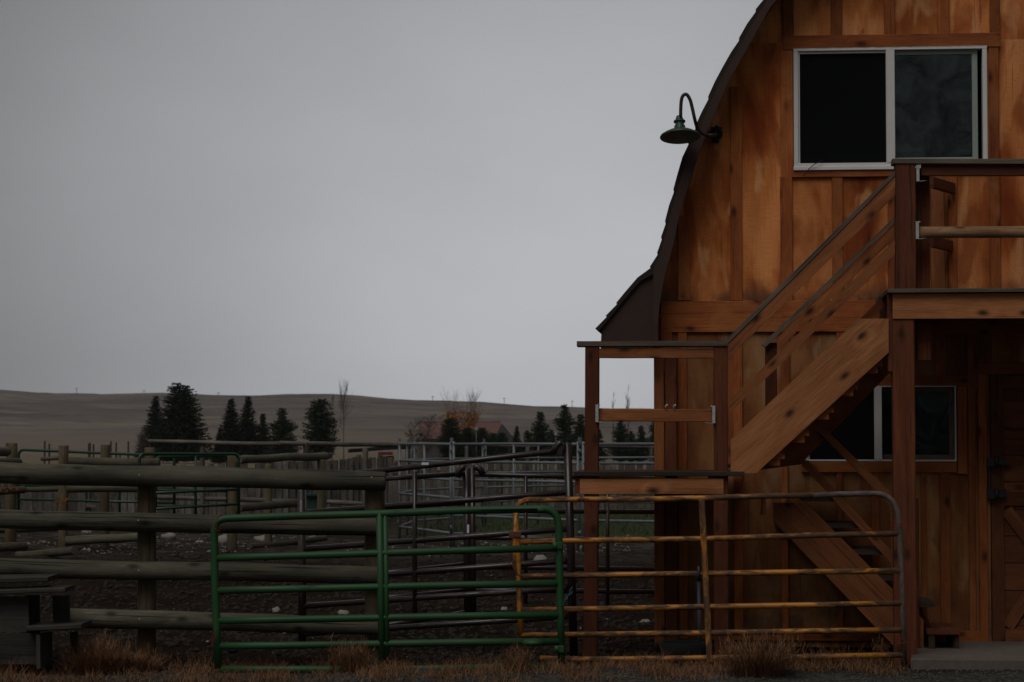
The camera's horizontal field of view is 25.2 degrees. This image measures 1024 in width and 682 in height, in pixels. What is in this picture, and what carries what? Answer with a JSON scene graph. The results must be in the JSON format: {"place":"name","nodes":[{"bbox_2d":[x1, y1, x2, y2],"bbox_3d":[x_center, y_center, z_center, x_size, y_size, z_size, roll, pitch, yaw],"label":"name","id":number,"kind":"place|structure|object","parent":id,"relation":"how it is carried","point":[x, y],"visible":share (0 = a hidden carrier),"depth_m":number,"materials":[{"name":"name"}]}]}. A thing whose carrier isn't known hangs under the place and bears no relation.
{"place":"outdoors","nodes":[
{"label":"outdoors","id":0,"kind":"place"},
{"bbox_2d":[0,390,653,454],"bbox_3d":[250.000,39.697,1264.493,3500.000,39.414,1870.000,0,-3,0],"label":"hills","id":1,"kind":"structure","parent":0,"point":[72,421],"depth_m":714.90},
{"bbox_2d":[18,502,653,536],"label":"grass","id":2,"kind":"structure","parent":0,"point":[549,525],"depth_m":43.56,"materials":[{"name":"plant"}]},
{"bbox_2d":[0,0,762,408],"label":"sky","id":3,"kind":"structure","parent":0,"point":[391,199],"materials":[{"name":"grey"}]},
{"bbox_2d":[419,422,512,457],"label":"house","id":4,"kind":"structure","parent":0,"point":[495,427],"depth_m":248.53,"materials":[{"name":"red metal"}]},
{"bbox_2d":[0,455,1023,681],"bbox_3d":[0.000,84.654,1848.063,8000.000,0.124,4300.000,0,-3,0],"label":"ground","id":5,"kind":"structure","parent":0,"point":[638,551],"depth_m":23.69,"materials":[{"name":"brown soil"}]},
{"bbox_2d":[0,664,26,670],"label":"dry bush","id":6,"kind":"object","parent":5,"relation":"on","point":[12,665],"visible":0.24,"depth_m":16.30,"materials":[{"name":"brown plant"}]},
{"bbox_2d":[0,443,76,556],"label":"log fence","id":7,"kind":"object","parent":5,"relation":"on","point":[9,451],"visible":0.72,"depth_m":33.45,"materials":[{"name":"brown wood"}]},
{"bbox_2d":[0,485,18,492],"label":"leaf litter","id":8,"kind":"object","parent":7,"relation":"on","point":[12,488],"visible":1,"depth_m":32.78,"materials":[{"name":"brown plant"}]},
{"bbox_2d":[43,441,45,496],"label":"field post","id":9,"kind":"object","parent":5,"relation":"on","point":[44,456],"visible":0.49,"depth_m":69.90,"materials":[{"name":"brown wood"}]},
{"bbox_2d":[0,573,91,668],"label":"wooden steps","id":10,"kind":"structure","parent":5,"relation":"on","point":[33,644],"depth_m":16.08,"materials":[{"name":"wood"}]},
{"bbox_2d":[26,445,160,547],"bbox_3d":[-6.820,2.429,35.560,1.234,1.645,3.493,2,-3,-42],"label":"log fence","id":11,"kind":"object","parent":5,"relation":"on","point":[103,539],"visible":0.65,"depth_m":34.60,"materials":[{"name":"brown wood"}]},
{"bbox_2d":[156,456,227,506],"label":"tube gate","id":12,"kind":"structure","parent":11,"relation":"attached to","point":[225,457],"depth_m":35.78,"materials":[{"name":"green metal"}]},
{"bbox_2d":[17,449,175,513],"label":"tube gate","id":13,"kind":"structure","parent":5,"relation":"on","point":[119,501],"depth_m":37.48,"materials":[{"name":"green metal"}]},
{"bbox_2d":[54,629,141,675],"bbox_3d":[-2.915,2.179,16.172,0.693,0.358,0.707,0,-3,0],"label":"dry bush","id":14,"kind":"object","parent":5,"relation":"on","point":[81,659],"visible":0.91,"depth_m":16.07,"materials":[{"name":"brown plant"}]},
{"bbox_2d":[0,462,227,514],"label":"plank fence","id":15,"kind":"object","parent":5,"relation":"on","point":[49,505],"visible":0.21,"depth_m":46.89,"materials":[{"name":"grey wood"}]},
{"bbox_2d":[127,441,128,496],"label":"field post","id":16,"kind":"object","parent":5,"relation":"on","point":[127,455],"visible":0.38,"depth_m":69.90,"materials":[{"name":"brown wood"}]},
{"bbox_2d":[130,429,148,457],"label":"tree","id":17,"kind":"object","parent":5,"relation":"on","point":[143,437],"visible":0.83,"depth_m":183.54,"materials":[{"name":"green plant"}]},
{"bbox_2d":[117,641,170,671],"bbox_3d":[-2.662,2.253,16.356,0.489,0.220,0.486,0,-3,0],"label":"dry bush","id":18,"kind":"object","parent":5,"relation":"on","point":[145,663],"visible":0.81,"depth_m":16.29,"materials":[{"name":"brown plant"}]},
{"bbox_2d":[134,396,164,460],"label":"spruce tree","id":19,"kind":"object","parent":5,"relation":"on","point":[152,423],"visible":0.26,"depth_m":193.60,"materials":[{"name":"green plant"}]},
{"bbox_2d":[161,532,175,539],"bbox_3d":[-5.883,3.362,39.285,0.268,0.163,0.243,0,-3,0],"label":"stone","id":20,"kind":"object","parent":5,"relation":"on","point":[170,535],"visible":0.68,"depth_m":39.21,"materials":[{"name":"grey stone"}]},
{"bbox_2d":[149,383,212,462],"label":"spruce tree","id":21,"kind":"object","parent":5,"relation":"on","point":[181,422],"visible":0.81,"depth_m":189.19,"materials":[{"name":"green plant"}]},
{"bbox_2d":[138,452,239,513],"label":"tube gate","id":22,"kind":"structure","parent":5,"relation":"on","point":[195,491],"depth_m":33.49,"materials":[{"name":"metal"}]},
{"bbox_2d":[0,462,385,663],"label":"log fence","id":23,"kind":"object","parent":5,"relation":"on","point":[146,522],"visible":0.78,"depth_m":16.61,"materials":[{"name":"wood"}]},
{"bbox_2d":[209,429,226,463],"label":"spruce tree","id":24,"kind":"object","parent":5,"relation":"on","point":[219,448],"visible":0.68,"depth_m":185.59,"materials":[{"name":"green plant"}]},
{"bbox_2d":[218,534,226,542],"bbox_3d":[-4.712,3.257,37.446,0.234,0.218,0.261,0,-3,0],"label":"stone","id":25,"kind":"object","parent":5,"relation":"on","point":[222,538],"visible":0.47,"depth_m":37.34,"materials":[{"name":"grey stone"}]},
{"bbox_2d":[208,398,252,458],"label":"spruce tree","id":26,"kind":"object","parent":5,"relation":"on","point":[231,430],"visible":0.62,"depth_m":189.56,"materials":[{"name":"green plant"}]},
{"bbox_2d":[239,396,265,454],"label":"spruce tree","id":27,"kind":"object","parent":5,"relation":"on","point":[249,427],"visible":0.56,"depth_m":191.58,"materials":[{"name":"green plant"}]},
{"bbox_2d":[254,535,263,541],"bbox_3d":[-4.187,3.315,38.340,0.247,0.160,0.239,0,-3,0],"label":"stone","id":28,"kind":"object","parent":5,"relation":"on","point":[259,538],"visible":0.49,"depth_m":38.25,"materials":[{"name":"grey stone"}]},
{"bbox_2d":[257,413,272,454],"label":"pine tree","id":29,"kind":"object","parent":5,"relation":"on","point":[263,429],"visible":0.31,"depth_m":194.70,"materials":[{"name":"green plant"}]},
{"bbox_2d":[272,606,279,611],"bbox_3d":[-2.248,2.571,21.892,0.083,0.075,0.102,0,-3,0],"label":"stone","id":30,"kind":"object","parent":5,"relation":"on","point":[276,608],"visible":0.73,"depth_m":21.86,"materials":[{"name":"grey stone"}]},
{"bbox_2d":[227,452,328,548],"bbox_3d":[-3.700,2.529,36.449,0.432,1.520,3.933,-1,-3,17],"label":"log fence","id":31,"kind":"object","parent":5,"relation":"on","point":[268,505],"visible":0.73,"depth_m":35.97,"materials":[{"name":"brown wood"}]},
{"bbox_2d":[148,439,410,525],"bbox_3d":[-4.338,2.781,44.481,5.368,1.746,1.027,1,-3,-23],"label":"pole fence","id":32,"kind":"object","parent":5,"relation":"on","point":[371,446],"visible":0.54,"depth_m":44.32,"materials":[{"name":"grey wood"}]},
{"bbox_2d":[261,408,301,461],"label":"pine tree","id":33,"kind":"object","parent":5,"relation":"on","point":[283,426],"visible":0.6,"depth_m":189.48,"materials":[{"name":"green plant"}]},
{"bbox_2d":[0,534,636,657],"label":"stones","id":34,"kind":"object","parent":5,"relation":"on","point":[197,541],"visible":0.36,"depth_m":35.49,"materials":[{"name":"grey stone"}]},
{"bbox_2d":[305,493,331,508],"bbox_3d":[-3.297,2.910,40.085,0.603,0.510,0.650,0,-3,0],"label":"water trough","id":35,"kind":"object","parent":5,"relation":"on","point":[311,500],"visible":0.42,"depth_m":39.91,"materials":[{"name":"teal plastic"}]},
{"bbox_2d":[240,455,397,513],"bbox_3d":[-3.963,3.058,47.701,3.564,1.390,0.221,1,-3,-25],"label":"plank fence","id":36,"kind":"object","parent":5,"relation":"on","point":[354,463],"visible":0.3,"depth_m":47.74,"materials":[{"name":"grey wood"}]},
{"bbox_2d":[300,398,339,459],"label":"evergreen tree","id":37,"kind":"object","parent":5,"relation":"on","point":[318,414],"visible":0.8,"depth_m":186.53,"materials":[{"name":"green plant"}]},
{"bbox_2d":[329,394,336,459],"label":"bare tree","id":38,"kind":"object","parent":5,"relation":"on","point":[333,416],"visible":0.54,"depth_m":195.84,"materials":[{"name":"plant"}]},
{"bbox_2d":[325,632,343,672],"bbox_3d":[-1.250,2.190,16.107,0.154,0.300,0.124,-3,-4,45],"label":"dry bush","id":39,"kind":"object","parent":5,"relation":"on","point":[334,665],"visible":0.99,"depth_m":16.11,"materials":[{"name":"brown plant"}]},
{"bbox_2d":[333,379,351,458],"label":"bare poplar","id":40,"kind":"object","parent":5,"relation":"on","point":[342,405],"visible":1,"depth_m":195.94,"materials":[{"name":"plant"}]},
{"bbox_2d":[337,610,349,614],"bbox_3d":[-1.584,2.563,21.592,0.122,0.074,0.087,0,-3,0],"label":"stone","id":41,"kind":"object","parent":5,"relation":"on","point":[345,612],"visible":0.59,"depth_m":21.57,"materials":[{"name":"grey stone"}]},
{"bbox_2d":[328,637,375,672],"bbox_3d":[-1.097,2.185,16.114,0.343,0.294,0.350,2,-3,-41],"label":"dry bush","id":42,"kind":"object","parent":5,"relation":"on","point":[349,661],"visible":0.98,"depth_m":16.06,"materials":[{"name":"brown plant"}]},
{"bbox_2d":[377,452,393,517],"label":"panel","id":43,"kind":"object","parent":5,"relation":"on","point":[385,453],"visible":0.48,"depth_m":49.09,"materials":[{"name":"black metal"}]},
{"bbox_2d":[210,505,564,672],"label":"tube gate","id":44,"kind":"structure","parent":5,"relation":"on","point":[383,617],"depth_m":16.24,"materials":[{"name":"green metal"}]},
{"bbox_2d":[212,514,222,532],"bbox_3d":[-2.068,1.280,16.101,0.079,0.134,0.020,0,-3,-4],"label":"baling twine","id":45,"kind":"object","parent":44,"relation":"attached to","point":[216,523],"visible":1,"depth_m":16.10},
{"bbox_2d":[397,438,415,535],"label":"pen panel","id":46,"kind":"object","parent":5,"relation":"on","point":[413,458],"visible":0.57,"depth_m":40.47,"materials":[{"name":"grey metal"}]},
{"bbox_2d":[404,429,426,462],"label":"tree","id":47,"kind":"object","parent":5,"relation":"on","point":[413,436],"visible":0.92,"depth_m":120.49,"materials":[{"name":"plant"}]},
{"bbox_2d":[403,414,440,462],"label":"bare tree","id":48,"kind":"object","parent":5,"relation":"on","point":[426,438],"visible":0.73,"depth_m":189.77,"materials":[{"name":"brown plant"}]},
{"bbox_2d":[398,438,452,546],"bbox_3d":[-1.424,2.446,37.501,0.060,1.720,3.045,1,-3,-19],"label":"pen panel","id":49,"kind":"object","parent":5,"relation":"on","point":[424,495],"visible":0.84,"depth_m":37.49,"materials":[{"name":"grey metal"}]},
{"bbox_2d":[385,464,470,624],"bbox_3d":[-0.752,1.815,20.219,1.034,1.450,0.133,2,-3,-39],"label":"pipe panel","id":50,"kind":"object","parent":5,"relation":"on","point":[462,470],"visible":0.43,"depth_m":20.44,"materials":[{"name":"brown paint"}]},
{"bbox_2d":[297,439,577,655],"bbox_3d":[-0.621,1.601,17.864,2.400,1.667,0.137,-1,-3,23],"label":"pipe panel","id":51,"kind":"object","parent":5,"relation":"on","point":[560,447],"visible":0.74,"depth_m":17.78,"materials":[{"name":"brown paint"}]},
{"bbox_2d":[414,439,483,525],"bbox_3d":[-1.178,2.710,43.385,0.062,1.720,3.045,-1,-3,24],"label":"pen panel","id":52,"kind":"object","parent":5,"relation":"on","point":[444,488],"visible":0.29,"depth_m":43.24,"materials":[{"name":"grey metal"}]},
{"bbox_2d":[434,418,464,457],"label":"evergreen tree","id":53,"kind":"object","parent":5,"relation":"on","point":[450,429],"visible":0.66,"depth_m":189.50,"materials":[{"name":"green plant"}]},
{"bbox_2d":[436,385,484,433],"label":"autumn tree","id":54,"kind":"object","parent":5,"relation":"on","point":[468,420],"visible":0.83,"depth_m":201.72,"materials":[{"name":"brown plant"}]},
{"bbox_2d":[0,642,921,681],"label":"dry grass","id":55,"kind":"structure","parent":5,"relation":"on","point":[656,669],"depth_m":15.94,"materials":[{"name":"brown plant"}]},
{"bbox_2d":[459,427,475,457],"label":"evergreen tree","id":56,"kind":"object","parent":5,"relation":"on","point":[467,434],"visible":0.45,"depth_m":191.53,"materials":[{"name":"green plant"}]},
{"bbox_2d":[474,427,477,463],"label":"lamp post","id":57,"kind":"object","parent":5,"relation":"on","point":[475,428],"visible":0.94,"depth_m":182.85,"materials":[{"name":"grey metal"}]},
{"bbox_2d":[470,427,493,456],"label":"evergreen tree","id":58,"kind":"object","parent":5,"relation":"on","point":[481,434],"visible":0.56,"depth_m":187.58,"materials":[{"name":"green plant"}]},
{"bbox_2d":[487,433,498,454],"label":"evergreen tree","id":59,"kind":"object","parent":5,"relation":"on","point":[492,435],"visible":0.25,"depth_m":190.65,"materials":[{"name":"green plant"}]},
{"bbox_2d":[492,432,511,460],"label":"evergreen tree","id":60,"kind":"object","parent":5,"relation":"on","point":[502,438],"visible":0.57,"depth_m":187.62,"materials":[{"name":"green plant"}]},
{"bbox_2d":[0,662,1023,681],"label":"gravel","id":61,"kind":"structure","parent":5,"relation":"on","point":[702,678],"depth_m":15.79,"materials":[{"name":"gravel"}]},
{"bbox_2d":[452,437,581,551],"bbox_3d":[0.046,2.329,34.891,0.060,1.720,3.045,2,-3,-40],"label":"pen panel","id":62,"kind":"object","parent":5,"relation":"on","point":[513,462],"visible":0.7,"depth_m":34.90,"materials":[{"name":"grey metal"}]},
{"bbox_2d":[509,426,524,460],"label":"evergreen tree","id":63,"kind":"object","parent":5,"relation":"on","point":[516,436],"visible":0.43,"depth_m":189.70,"materials":[{"name":"green plant"}]},
{"bbox_2d":[502,640,537,671],"bbox_3d":[0.053,2.206,16.105,0.277,0.236,0.240,0,-3,0],"label":"dry bush","id":64,"kind":"object","parent":5,"relation":"on","point":[517,662],"visible":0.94,"depth_m":16.08,"materials":[{"name":"brown plant"}]},
{"bbox_2d":[393,460,653,509],"bbox_3d":[1.236,3.410,53.968,8.325,1.254,0.222,1,-3,-14],"label":"plank fence","id":65,"kind":"object","parent":5,"relation":"on","point":[505,467],"visible":0.13,"depth_m":53.55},
{"bbox_2d":[522,430,533,460],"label":"evergreen tree","id":66,"kind":"object","parent":5,"relation":"on","point":[527,436],"visible":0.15,"depth_m":192.72,"materials":[{"name":"green plant"}]},
{"bbox_2d":[406,441,653,509],"bbox_3d":[0.970,3.306,55.909,7.083,1.716,0.109,0,-3,0],"label":"pole fence","id":67,"kind":"object","parent":5,"relation":"on","point":[650,448],"visible":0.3,"depth_m":55.91,"materials":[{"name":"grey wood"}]},
{"bbox_2d":[483,439,581,525],"bbox_3d":[0.506,2.822,45.863,0.060,1.720,3.045,-3,-4,45],"label":"pen panel","id":68,"kind":"object","parent":5,"relation":"on","point":[537,471],"visible":0.38,"depth_m":45.64,"materials":[{"name":"grey metal"}]},
{"bbox_2d":[522,411,553,460],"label":"evergreen tree","id":69,"kind":"object","parent":5,"relation":"on","point":[539,432],"visible":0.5,"depth_m":189.63,"materials":[{"name":"green plant"}]},
{"bbox_2d":[534,555,546,559],"bbox_3d":[0.386,3.016,31.630,0.184,0.138,0.183,-2,-3,41],"label":"stone","id":70,"kind":"object","parent":5,"relation":"on","point":[540,557],"visible":0.47,"depth_m":31.59,"materials":[{"name":"grey stone"}]},
{"bbox_2d":[546,429,556,460],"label":"evergreen tree","id":71,"kind":"object","parent":5,"relation":"on","point":[551,432],"visible":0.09,"depth_m":192.66,"materials":[{"name":"green plant"}]},
{"bbox_2d":[470,464,653,611],"bbox_3d":[0.557,1.836,20.777,1.957,1.458,0.182,1,-3,-18],"label":"pipe panel","id":72,"kind":"object","parent":5,"relation":"on","point":[607,511],"visible":0.31,"depth_m":20.75,"materials":[{"name":"brown paint"}]},
{"bbox_2d":[544,403,584,461],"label":"evergreen tree","id":73,"kind":"object","parent":5,"relation":"on","point":[563,423],"visible":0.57,"depth_m":187.59,"materials":[{"name":"green plant"}]},
{"bbox_2d":[571,414,584,460],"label":"evergreen tree","id":74,"kind":"object","parent":5,"relation":"on","point":[579,431],"visible":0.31,"depth_m":191.67,"materials":[{"name":"green plant"}]},
{"bbox_2d":[599,429,611,461],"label":"evergreen tree","id":75,"kind":"object","parent":5,"relation":"on","point":[602,453],"visible":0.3,"depth_m":192.56,"materials":[{"name":"green plant"}]},
{"bbox_2d":[610,393,615,461],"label":"bare tree","id":76,"kind":"object","parent":5,"relation":"on","point":[613,425],"visible":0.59,"depth_m":197.86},
{"bbox_2d":[582,441,653,551],"bbox_3d":[2.361,2.243,32.987,3.045,1.720,0.060,-1,-3,29],"label":"pen panel","id":77,"kind":"object","parent":5,"relation":"on","point":[625,463],"visible":0.19,"depth_m":33.42,"materials":[{"name":"grey metal"}]},
{"bbox_2d":[603,422,635,461],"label":"evergreen tree","id":78,"kind":"object","parent":5,"relation":"on","point":[621,435],"visible":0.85,"depth_m":189.60,"materials":[{"name":"green plant"}]},
{"bbox_2d":[599,456,653,458],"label":"pen panel","id":79,"kind":"object","parent":5,"relation":"on","point":[640,457],"visible":0.03,"depth_m":47.32,"materials":[{"name":"grey metal"}]},
{"bbox_2d":[623,388,629,461],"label":"bare tree","id":80,"kind":"object","parent":5,"relation":"on","point":[627,406],"visible":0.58,"depth_m":197.90,"materials":[{"name":"brown plant"}]},
{"bbox_2d":[627,431,635,461],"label":"evergreen tree","id":81,"kind":"object","parent":5,"relation":"on","point":[632,435],"visible":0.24,"depth_m":193.68,"materials":[{"name":"green plant"}]},
{"bbox_2d":[629,425,648,460],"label":"evergreen tree","id":82,"kind":"object","parent":5,"relation":"on","point":[640,438],"visible":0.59,"depth_m":190.61,"materials":[{"name":"green plant"}]},
{"bbox_2d":[643,422,653,461],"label":"evergreen tree","id":83,"kind":"object","parent":5,"relation":"on","point":[651,438],"visible":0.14,"depth_m":187.66,"materials":[{"name":"green plant"}]},
{"bbox_2d":[658,640,705,655],"bbox_3d":[1.299,2.335,17.430,0.380,0.100,0.380,0,-3,0],"label":"rubber tub","id":84,"kind":"object","parent":5,"relation":"on","point":[688,647],"visible":0.89,"depth_m":17.29,"materials":[{"name":"black rubber"}]},
{"bbox_2d":[696,577,701,642],"bbox_3d":[1.427,2.077,17.524,0.044,0.624,0.043,0,-3,0],"label":"standpipe","id":85,"kind":"object","parent":5,"relation":"on","point":[699,602],"visible":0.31,"depth_m":17.52,"materials":[{"name":"metal"}]},
{"bbox_2d":[509,491,906,665],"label":"tube gate","id":86,"kind":"structure","parent":5,"relation":"on","point":[705,574],"depth_m":16.70,"materials":[{"name":"yellow metal"}]},
{"bbox_2d":[576,493,591,506],"bbox_3d":[0.527,1.167,16.825,0.125,0.102,0.024,0,-3,0],"label":"baling twine","id":87,"kind":"object","parent":86,"relation":"attached to","point":[584,500],"visible":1,"depth_m":16.82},
{"bbox_2d":[707,623,813,677],"bbox_3d":[1.724,2.120,15.871,0.775,0.377,0.778,0,-3,0],"label":"dry bush","id":88,"kind":"object","parent":5,"relation":"on","point":[759,664],"visible":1,"depth_m":15.76,"materials":[{"name":"brown plant"}]},
{"bbox_2d":[574,159,1023,663],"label":"stair deck","id":89,"kind":"structure","parent":5,"relation":"on","point":[807,411],"depth_m":17.05,"materials":[{"name":"wood"}]},
{"bbox_2d":[595,0,1023,647],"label":"barn","id":90,"kind":"structure","parent":5,"relation":"on","point":[821,112],"depth_m":18.20,"materials":[{"name":"brown wood"}]},
{"bbox_2d":[660,92,722,143],"bbox_3d":[1.465,-1.736,18.010,0.748,0.383,0.311,2,-4,-44],"label":"barn lamp","id":91,"kind":"object","parent":90,"relation":"attached to","point":[679,133],"visible":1,"depth_m":17.89,"materials":[{"name":"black metal"}]},
{"bbox_2d":[806,386,956,461],"bbox_3d":[2.915,0.655,18.146,1.171,0.598,0.093,0,-3,5],"label":"window","id":92,"kind":"structure","parent":90,"relation":"in","point":[860,432],"depth_m":18.15,"materials":[{"name":"black glass"}]},
{"bbox_2d":[793,45,987,175],"bbox_3d":[3.004,-1.822,18.235,1.529,1.033,0.123,0,-3,5],"label":"window","id":93,"kind":"structure","parent":90,"relation":"in","point":[844,98],"depth_m":18.27,"materials":[{"name":"white plastic"}]},
{"bbox_2d":[987,374,1023,641],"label":"door","id":94,"kind":"structure","parent":90,"relation":"in","point":[1005,480],"depth_m":18.04,"materials":[{"name":"brown wood"}]},
{"bbox_2d":[808,641,848,663],"bbox_3d":[2.336,2.293,16.962,0.367,0.184,0.414,0,-3,0],"label":"dry bush","id":95,"kind":"object","parent":5,"relation":"on","point":[819,650],"visible":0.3,"depth_m":16.95,"materials":[{"name":"brown plant"}]},
{"bbox_2d":[872,635,889,659],"bbox_3d":[2.769,2.278,17.151,0.162,0.224,0.153,0,-3,0],"label":"dry bush","id":96,"kind":"object","parent":5,"relation":"on","point":[881,648],"visible":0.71,"depth_m":17.14,"materials":[{"name":"brown plant"}]},
{"bbox_2d":[911,641,1023,669],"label":"pavement","id":97,"kind":"structure","parent":0,"point":[992,655],"depth_m":16.70,"materials":[{"name":"concrete"}]}
]}

